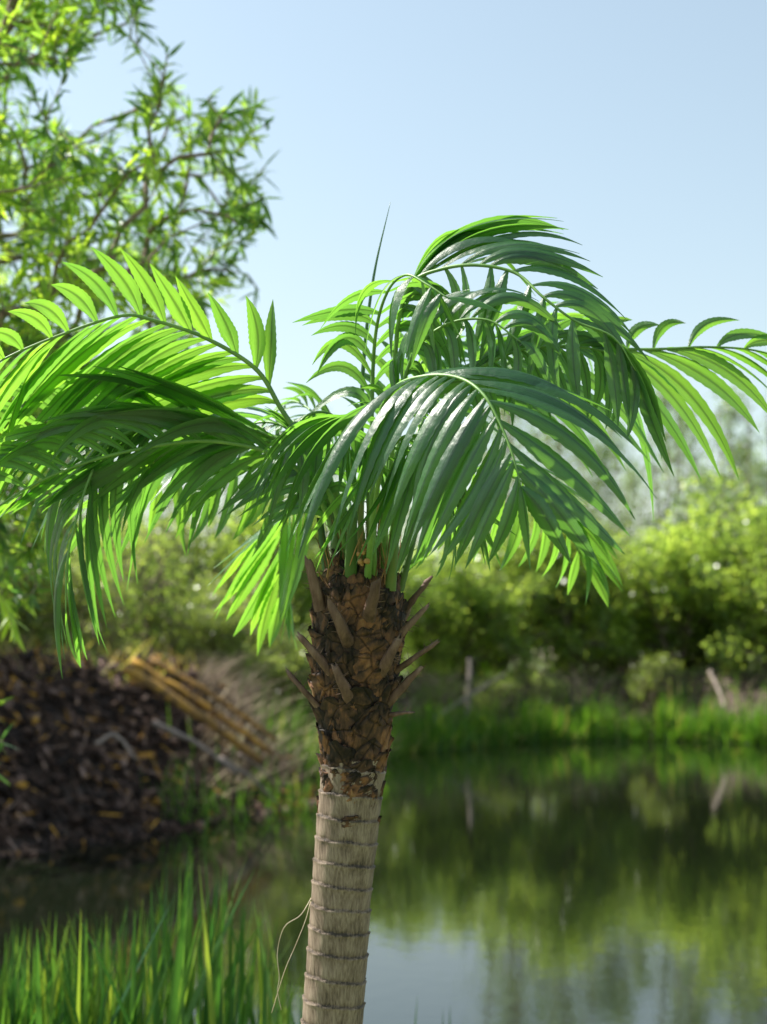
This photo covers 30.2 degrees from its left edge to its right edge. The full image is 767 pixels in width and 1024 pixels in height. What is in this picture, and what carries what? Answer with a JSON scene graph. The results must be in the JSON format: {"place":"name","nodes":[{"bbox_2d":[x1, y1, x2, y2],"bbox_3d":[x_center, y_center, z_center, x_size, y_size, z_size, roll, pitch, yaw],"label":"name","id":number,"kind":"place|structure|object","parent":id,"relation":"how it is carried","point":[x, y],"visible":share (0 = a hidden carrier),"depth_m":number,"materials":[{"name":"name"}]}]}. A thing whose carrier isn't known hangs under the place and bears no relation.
{"place":"outdoors","nodes":[
{"label":"outdoors","id":0,"kind":"place"},
{"bbox_2d":[0,740,766,1023],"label":"pond water","id":1,"kind":"structure","parent":0,"point":[616,882],"depth_m":10.92,"materials":[{"name":"green liquid"}]},
{"bbox_2d":[0,660,766,851],"bbox_3d":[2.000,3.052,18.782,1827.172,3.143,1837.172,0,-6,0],"label":"ground","id":2,"kind":"structure","parent":0,"point":[701,675],"depth_m":33.08,"materials":[{"name":"brown soil"}]},
{"bbox_2d":[0,582,12,649],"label":"leafy bush","id":3,"kind":"object","parent":2,"relation":"on","point":[3,627],"visible":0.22,"depth_m":18.64,"materials":[{"name":"green plant"}]},
{"bbox_2d":[0,506,94,657],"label":"leafy bush","id":4,"kind":"object","parent":2,"relation":"on","point":[41,628],"visible":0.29,"depth_m":18.56,"materials":[{"name":"green plant"}]},
{"bbox_2d":[2,536,139,656],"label":"leafy bush","id":5,"kind":"object","parent":2,"relation":"on","point":[79,595],"visible":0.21,"depth_m":19.59,"materials":[{"name":"green plant"}]},
{"bbox_2d":[6,505,141,649],"bbox_3d":[-6.542,1.469,26.896,3.642,3.665,3.253,4,-7,-30],"label":"willow shrub","id":6,"kind":"object","parent":2,"relation":"on","point":[69,533],"depth_m":26.79,"materials":[{"name":"green plant"}]},
{"bbox_2d":[73,549,134,650],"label":"bare bush","id":7,"kind":"object","parent":2,"relation":"on","point":[106,623],"visible":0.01,"depth_m":27.90,"materials":[{"name":"green plant"}]},
{"bbox_2d":[49,459,167,636],"bbox_3d":[-5.686,0.118,28.264,2.737,6.419,2.828,2,-6,-16],"label":"birch sapling","id":8,"kind":"object","parent":2,"relation":"on","point":[126,549],"depth_m":28.04,"materials":[{"name":"green plant"}]},
{"bbox_2d":[64,507,197,655],"bbox_3d":[-4.029,1.183,21.274,2.494,2.959,2.079,5,-8,-39],"label":"leafy bush","id":9,"kind":"object","parent":2,"relation":"on","point":[126,613],"visible":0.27,"depth_m":21.12,"materials":[{"name":"green plant"}]},
{"bbox_2d":[73,512,205,654],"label":"leafy bush","id":10,"kind":"object","parent":2,"relation":"on","point":[160,590],"visible":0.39,"depth_m":22.44,"materials":[{"name":"green plant"}]},
{"bbox_2d":[0,0,283,785],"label":"willow tree","id":11,"kind":"object","parent":2,"relation":"on","point":[49,179],"visible":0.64,"depth_m":5.58,"materials":[{"name":"green plant"}]},
{"bbox_2d":[73,483,231,655],"bbox_3d":[-4.846,1.437,28.013,4.322,4.588,4.445,-1,-6,13],"label":"leafy bush","id":12,"kind":"object","parent":2,"relation":"on","point":[190,563],"visible":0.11,"depth_m":26.97,"materials":[{"name":"green plant"}]},
{"bbox_2d":[122,429,190,557],"bbox_3d":[-4.732,0.574,30.177,2.385,6.016,2.466,5,-8,-39],"label":"birch sapling","id":13,"kind":"object","parent":2,"relation":"on","point":[171,506],"visible":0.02,"depth_m":29.83,"materials":[{"name":"green plant"}]},
{"bbox_2d":[0,635,319,859],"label":"debris","id":14,"kind":"object","parent":2,"relation":"on","point":[20,779],"visible":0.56,"depth_m":15.27,"materials":[{"name":"brown wood"}]},
{"bbox_2d":[95,733,137,761],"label":"fallen branch","id":15,"kind":"object","parent":14,"relation":"on","point":[104,738],"visible":1,"depth_m":13.89,"materials":[{"name":"grey wood"}]},
{"bbox_2d":[121,664,262,764],"bbox_3d":[-2.133,2.288,16.025,1.632,1.153,0.357,2,-6,-15],"label":"fallen log","id":16,"kind":"object","parent":2,"relation":"on","point":[157,687],"visible":1,"depth_m":15.92,"materials":[{"name":"brown wood"}]},
{"bbox_2d":[152,720,237,774],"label":"fallen branch","id":17,"kind":"object","parent":2,"relation":"on","point":[161,726],"visible":1,"depth_m":15.15,"materials":[{"name":"grey wood"}]},
{"bbox_2d":[129,657,273,754],"bbox_3d":[-2.087,2.245,16.401,1.681,1.132,0.290,1,-6,-11],"label":"fallen log","id":18,"kind":"object","parent":2,"relation":"on","point":[154,675],"visible":0.98,"depth_m":16.33,"materials":[{"name":"brown wood"}]},
{"bbox_2d":[125,582,280,702],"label":"leafy bush","id":19,"kind":"object","parent":2,"relation":"on","point":[202,624],"visible":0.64,"depth_m":21.88,"materials":[{"name":"green plant"}]},
{"bbox_2d":[168,410,249,568],"bbox_3d":[-3.659,0.289,30.122,2.585,6.439,2.843,-1,-6,11],"label":"birch sapling","id":20,"kind":"object","parent":2,"relation":"on","point":[219,510],"visible":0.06,"depth_m":30.14,"materials":[{"name":"green plant"}]},
{"bbox_2d":[148,657,276,741],"bbox_3d":[-2.016,2.232,16.895,1.553,1.014,0.266,1,-6,-11],"label":"fallen log","id":21,"kind":"object","parent":2,"relation":"on","point":[174,673],"visible":1,"depth_m":16.83,"materials":[{"name":"brown wood"}]},
{"bbox_2d":[132,521,296,655],"bbox_3d":[-3.691,1.775,29.311,3.741,3.489,2.783,2,-6,-15],"label":"bare bush","id":22,"kind":"object","parent":2,"relation":"on","point":[208,543],"visible":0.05,"depth_m":28.94,"materials":[{"name":"green plant"}]},
{"bbox_2d":[0,839,449,1023],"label":"reeds","id":23,"kind":"object","parent":2,"relation":"on","point":[70,996],"visible":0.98,"depth_m":4.53,"materials":[{"name":"green plant"}]},
{"bbox_2d":[161,547,294,689],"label":"leafy bush","id":24,"kind":"object","parent":2,"relation":"on","point":[251,640],"visible":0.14,"depth_m":23.77,"materials":[{"name":"green plant"}]},
{"bbox_2d":[155,483,330,658],"bbox_3d":[-2.751,1.265,28.989,4.029,4.366,4.006,0,-6,-2],"label":"willow shrub","id":25,"kind":"object","parent":2,"relation":"on","point":[251,530],"visible":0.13,"depth_m":28.44,"materials":[{"name":"green plant"}]},
{"bbox_2d":[220,756,278,804],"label":"fallen branch","id":26,"kind":"object","parent":2,"relation":"on","point":[241,770],"visible":0.88,"depth_m":15.75,"materials":[{"name":"grey wood"}]},
{"bbox_2d":[238,753,281,792],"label":"fallen branch","id":27,"kind":"object","parent":2,"relation":"on","point":[258,767],"visible":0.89,"depth_m":16.35,"materials":[{"name":"grey wood"}]},
{"bbox_2d":[206,630,315,734],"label":"leafy bush","id":28,"kind":"object","parent":2,"relation":"on","point":[298,665],"visible":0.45,"depth_m":22.66,"materials":[{"name":"green plant"}]},
{"bbox_2d":[236,599,311,725],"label":"leafy bush","id":29,"kind":"object","parent":2,"relation":"on","point":[283,649],"visible":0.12,"depth_m":24.23,"materials":[{"name":"green plant"}]},
{"bbox_2d":[246,539,330,646],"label":"willow shrub","id":30,"kind":"object","parent":2,"relation":"on","point":[302,618],"visible":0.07,"depth_m":30.32,"materials":[{"name":"green plant"}]},
{"bbox_2d":[294,547,318,613],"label":"willow shrub","id":31,"kind":"object","parent":2,"relation":"on","point":[307,602],"depth_m":32.08,"materials":[{"name":"green plant"}]},
{"bbox_2d":[296,407,365,550],"bbox_3d":[-1.269,0.725,33.162,2.589,6.377,2.575,-4,-7,32],"label":"birch sapling","id":32,"kind":"object","parent":2,"relation":"on","point":[334,481],"visible":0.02,"depth_m":33.37,"materials":[{"name":"green plant"}]},
{"bbox_2d":[293,551,437,634],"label":"willow shrub","id":33,"kind":"object","parent":2,"relation":"on","point":[416,583],"visible":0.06,"depth_m":31.35,"materials":[{"name":"green plant"}]},
{"bbox_2d":[0,202,766,1023],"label":"palm tree","id":34,"kind":"object","parent":2,"relation":"on","point":[140,390],"visible":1,"depth_m":2.54,"materials":[{"name":"green plant"}]},
{"bbox_2d":[401,504,425,563],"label":"birch sapling","id":35,"kind":"object","parent":2,"relation":"on","point":[405,525],"visible":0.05,"depth_m":43.15,"materials":[{"name":"green plant"}]},
{"bbox_2d":[400,556,460,671],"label":"leafy bush","id":36,"kind":"object","parent":2,"relation":"on","point":[405,653],"visible":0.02,"depth_m":36.64,"materials":[{"name":"green plant"}]},
{"bbox_2d":[410,666,466,725],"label":"bare bush","id":37,"kind":"object","parent":2,"relation":"on","point":[433,692],"visible":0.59,"depth_m":30.93,"materials":[{"name":"green plant"}]},
{"bbox_2d":[401,539,483,676],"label":"willow shrub","id":38,"kind":"object","parent":2,"relation":"on","point":[434,619],"visible":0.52,"depth_m":33.49,"materials":[{"name":"green plant"}]},
{"bbox_2d":[403,546,492,670],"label":"leafy bush","id":39,"kind":"object","parent":2,"relation":"on","point":[456,592],"visible":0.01,"depth_m":38.03,"materials":[{"name":"green plant"}]},
{"bbox_2d":[140,654,766,829],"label":"waterside grass","id":40,"kind":"structure","parent":2,"relation":"on","point":[665,725],"depth_m":30.70,"materials":[{"name":"green plant"}]},
{"bbox_2d":[145,647,766,805],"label":"dry grass","id":41,"kind":"structure","parent":2,"relation":"on","point":[243,695],"depth_m":19.04,"materials":[{"name":"plant"}]},
{"bbox_2d":[465,658,471,720],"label":"fallen branch","id":42,"kind":"object","parent":2,"relation":"on","point":[469,674],"visible":0.56,"depth_m":31.47,"materials":[{"name":"grey wood"}]},
{"bbox_2d":[434,673,505,719],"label":"fallen branch","id":43,"kind":"object","parent":2,"relation":"on","point":[469,695],"visible":0.58,"depth_m":30.94,"materials":[{"name":"grey wood"}]},
{"bbox_2d":[402,533,558,677],"bbox_3d":[2.481,2.271,34.479,3.509,3.868,3.844,3,-7,-28],"label":"willow shrub","id":44,"kind":"object","parent":2,"relation":"on","point":[488,601],"visible":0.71,"depth_m":33.80,"materials":[{"name":"green plant"}]},
{"bbox_2d":[459,670,525,724],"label":"bare bush","id":45,"kind":"object","parent":2,"relation":"on","point":[500,690],"visible":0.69,"depth_m":31.51,"materials":[{"name":"green plant"}]},
{"bbox_2d":[440,359,546,571],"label":"birch sapling","id":46,"kind":"object","parent":2,"relation":"on","point":[507,421],"visible":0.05,"depth_m":43.21,"materials":[{"name":"green plant"}]},
{"bbox_2d":[433,567,588,673],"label":"leafy bush","id":47,"kind":"object","parent":2,"relation":"on","point":[504,668],"depth_m":37.98,"materials":[{"name":"green plant"}]},
{"bbox_2d":[471,335,575,666],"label":"birch sapling","id":48,"kind":"object","parent":2,"relation":"on","point":[557,448],"visible":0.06,"depth_m":42.25,"materials":[{"name":"green plant"}]},
{"bbox_2d":[456,508,597,673],"bbox_3d":[3.472,1.952,36.095,4.006,4.669,3.376,1,-6,-11],"label":"willow shrub","id":49,"kind":"object","parent":2,"relation":"on","point":[560,556],"visible":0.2,"depth_m":35.74,"materials":[{"name":"green plant"}]},
{"bbox_2d":[512,653,578,725],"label":"leafy bush","id":50,"kind":"object","parent":2,"relation":"on","point":[547,690],"visible":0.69,"depth_m":32.57,"materials":[{"name":"green plant"}]},
{"bbox_2d":[480,536,618,673],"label":"leafy bush","id":51,"kind":"object","parent":2,"relation":"on","point":[559,668],"visible":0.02,"depth_m":38.33,"materials":[{"name":"green plant"}]},
{"bbox_2d":[518,371,618,551],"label":"birch sapling","id":52,"kind":"object","parent":2,"relation":"on","point":[549,442],"visible":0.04,"depth_m":45.28,"materials":[{"name":"green plant"}]},
{"bbox_2d":[492,499,648,674],"bbox_3d":[4.577,1.920,36.159,3.902,5.084,3.814,2,-6,-14],"label":"willow shrub","id":53,"kind":"object","parent":2,"relation":"on","point":[572,651],"visible":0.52,"depth_m":35.37,"materials":[{"name":"green plant"}]},
{"bbox_2d":[565,435,640,559],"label":"birch sapling","id":54,"kind":"object","parent":2,"relation":"on","point":[593,473],"visible":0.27,"depth_m":41.22,"materials":[{"name":"green plant"}]},
{"bbox_2d":[583,417,662,558],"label":"birch sapling","id":55,"kind":"object","parent":2,"relation":"on","point":[610,432],"visible":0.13,"depth_m":46.26,"materials":[{"name":"green plant"}]},
{"bbox_2d":[557,570,697,673],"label":"willow shrub","id":56,"kind":"object","parent":2,"relation":"on","point":[637,615],"visible":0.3,"depth_m":36.16,"materials":[{"name":"green plant"}]},
{"bbox_2d":[601,453,660,668],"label":"birch sapling","id":57,"kind":"object","parent":2,"relation":"on","point":[625,486],"visible":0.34,"depth_m":43.21,"materials":[{"name":"green plant"}]},
{"bbox_2d":[579,547,699,673],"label":"leafy bush","id":58,"kind":"object","parent":2,"relation":"on","point":[612,667],"visible":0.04,"depth_m":38.34,"materials":[{"name":"green plant"}]},
{"bbox_2d":[624,649,685,714],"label":"leafy bush","id":59,"kind":"object","parent":2,"relation":"on","point":[641,689],"visible":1,"depth_m":33.62,"materials":[{"name":"green plant"}]},
{"bbox_2d":[606,521,725,669],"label":"willow shrub","id":60,"kind":"object","parent":2,"relation":"on","point":[676,592],"visible":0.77,"depth_m":35.27,"materials":[{"name":"green plant"}]},
{"bbox_2d":[616,360,715,569],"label":"birch sapling","id":61,"kind":"object","parent":2,"relation":"on","point":[667,438],"visible":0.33,"depth_m":41.16,"materials":[{"name":"green plant"}]},
{"bbox_2d":[612,547,746,671],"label":"leafy bush","id":62,"kind":"object","parent":2,"relation":"on","point":[689,660],"visible":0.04,"depth_m":38.26,"materials":[{"name":"green plant"}]},
{"bbox_2d":[640,406,719,547],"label":"birch sapling","id":63,"kind":"object","parent":2,"relation":"on","point":[694,441],"visible":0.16,"depth_m":46.39,"materials":[{"name":"green plant"}]},
{"bbox_2d":[613,462,766,671],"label":"willow shrub","id":64,"kind":"object","parent":2,"relation":"on","point":[708,532],"visible":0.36,"depth_m":35.53,"materials":[{"name":"green plant"}]},
{"bbox_2d":[674,453,728,529],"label":"birch sapling","id":65,"kind":"object","parent":2,"relation":"on","point":[700,473],"visible":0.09,"depth_m":42.24,"materials":[{"name":"green plant"}]},
{"bbox_2d":[652,518,763,671],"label":"leafy bush","id":66,"kind":"object","parent":2,"relation":"on","point":[698,595],"depth_m":39.18,"materials":[{"name":"green plant"}]},
{"bbox_2d":[708,670,726,710],"bbox_3d":[7.650,4.067,32.503,0.116,0.906,0.977,1,-6,-9],"label":"wooden post","id":67,"kind":"object","parent":2,"relation":"on","point":[712,677],"visible":0.97,"depth_m":32.58,"materials":[{"name":"grey wood"}]},
{"bbox_2d":[674,542,765,668],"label":"leafy bush","id":68,"kind":"object","parent":2,"relation":"on","point":[686,661],"visible":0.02,"depth_m":37.47,"materials":[{"name":"green plant"}]},
{"bbox_2d":[678,380,766,664],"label":"birch sapling","id":69,"kind":"object","parent":2,"relation":"on","point":[729,425],"visible":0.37,"depth_m":40.26,"materials":[{"name":"green plant"}]},
{"bbox_2d":[689,527,766,674],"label":"willow shrub","id":70,"kind":"object","parent":2,"relation":"on","point":[748,628],"visible":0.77,"depth_m":33.95,"materials":[{"name":"green plant"}]},
{"bbox_2d":[713,434,766,665],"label":"birch sapling","id":71,"kind":"object","parent":2,"relation":"on","point":[741,463],"visible":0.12,"depth_m":46.23,"materials":[{"name":"green plant"}]},
{"bbox_2d":[718,490,766,618],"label":"willow shrub","id":72,"kind":"object","parent":2,"relation":"on","point":[758,524],"visible":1,"depth_m":33.54,"materials":[{"name":"green plant"}]},
{"bbox_2d":[719,450,766,667],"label":"birch sapling","id":73,"kind":"object","parent":2,"relation":"on","point":[756,469],"visible":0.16,"depth_m":41.26,"materials":[{"name":"green plant"}]},
{"bbox_2d":[740,388,766,530],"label":"birch sapling","id":74,"kind":"object","parent":2,"relation":"on","point":[763,441],"visible":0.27,"depth_m":40.75,"materials":[{"name":"green plant"}]},
{"bbox_2d":[0,631,766,718],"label":"bank grass","id":75,"kind":"structure","parent":0,"point":[196,668],"depth_m":33.30,"materials":[{"name":"green plant"}]},
{"bbox_2d":[0,0,766,659],"label":"sky","id":76,"kind":"structure","parent":0,"point":[639,127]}
]}

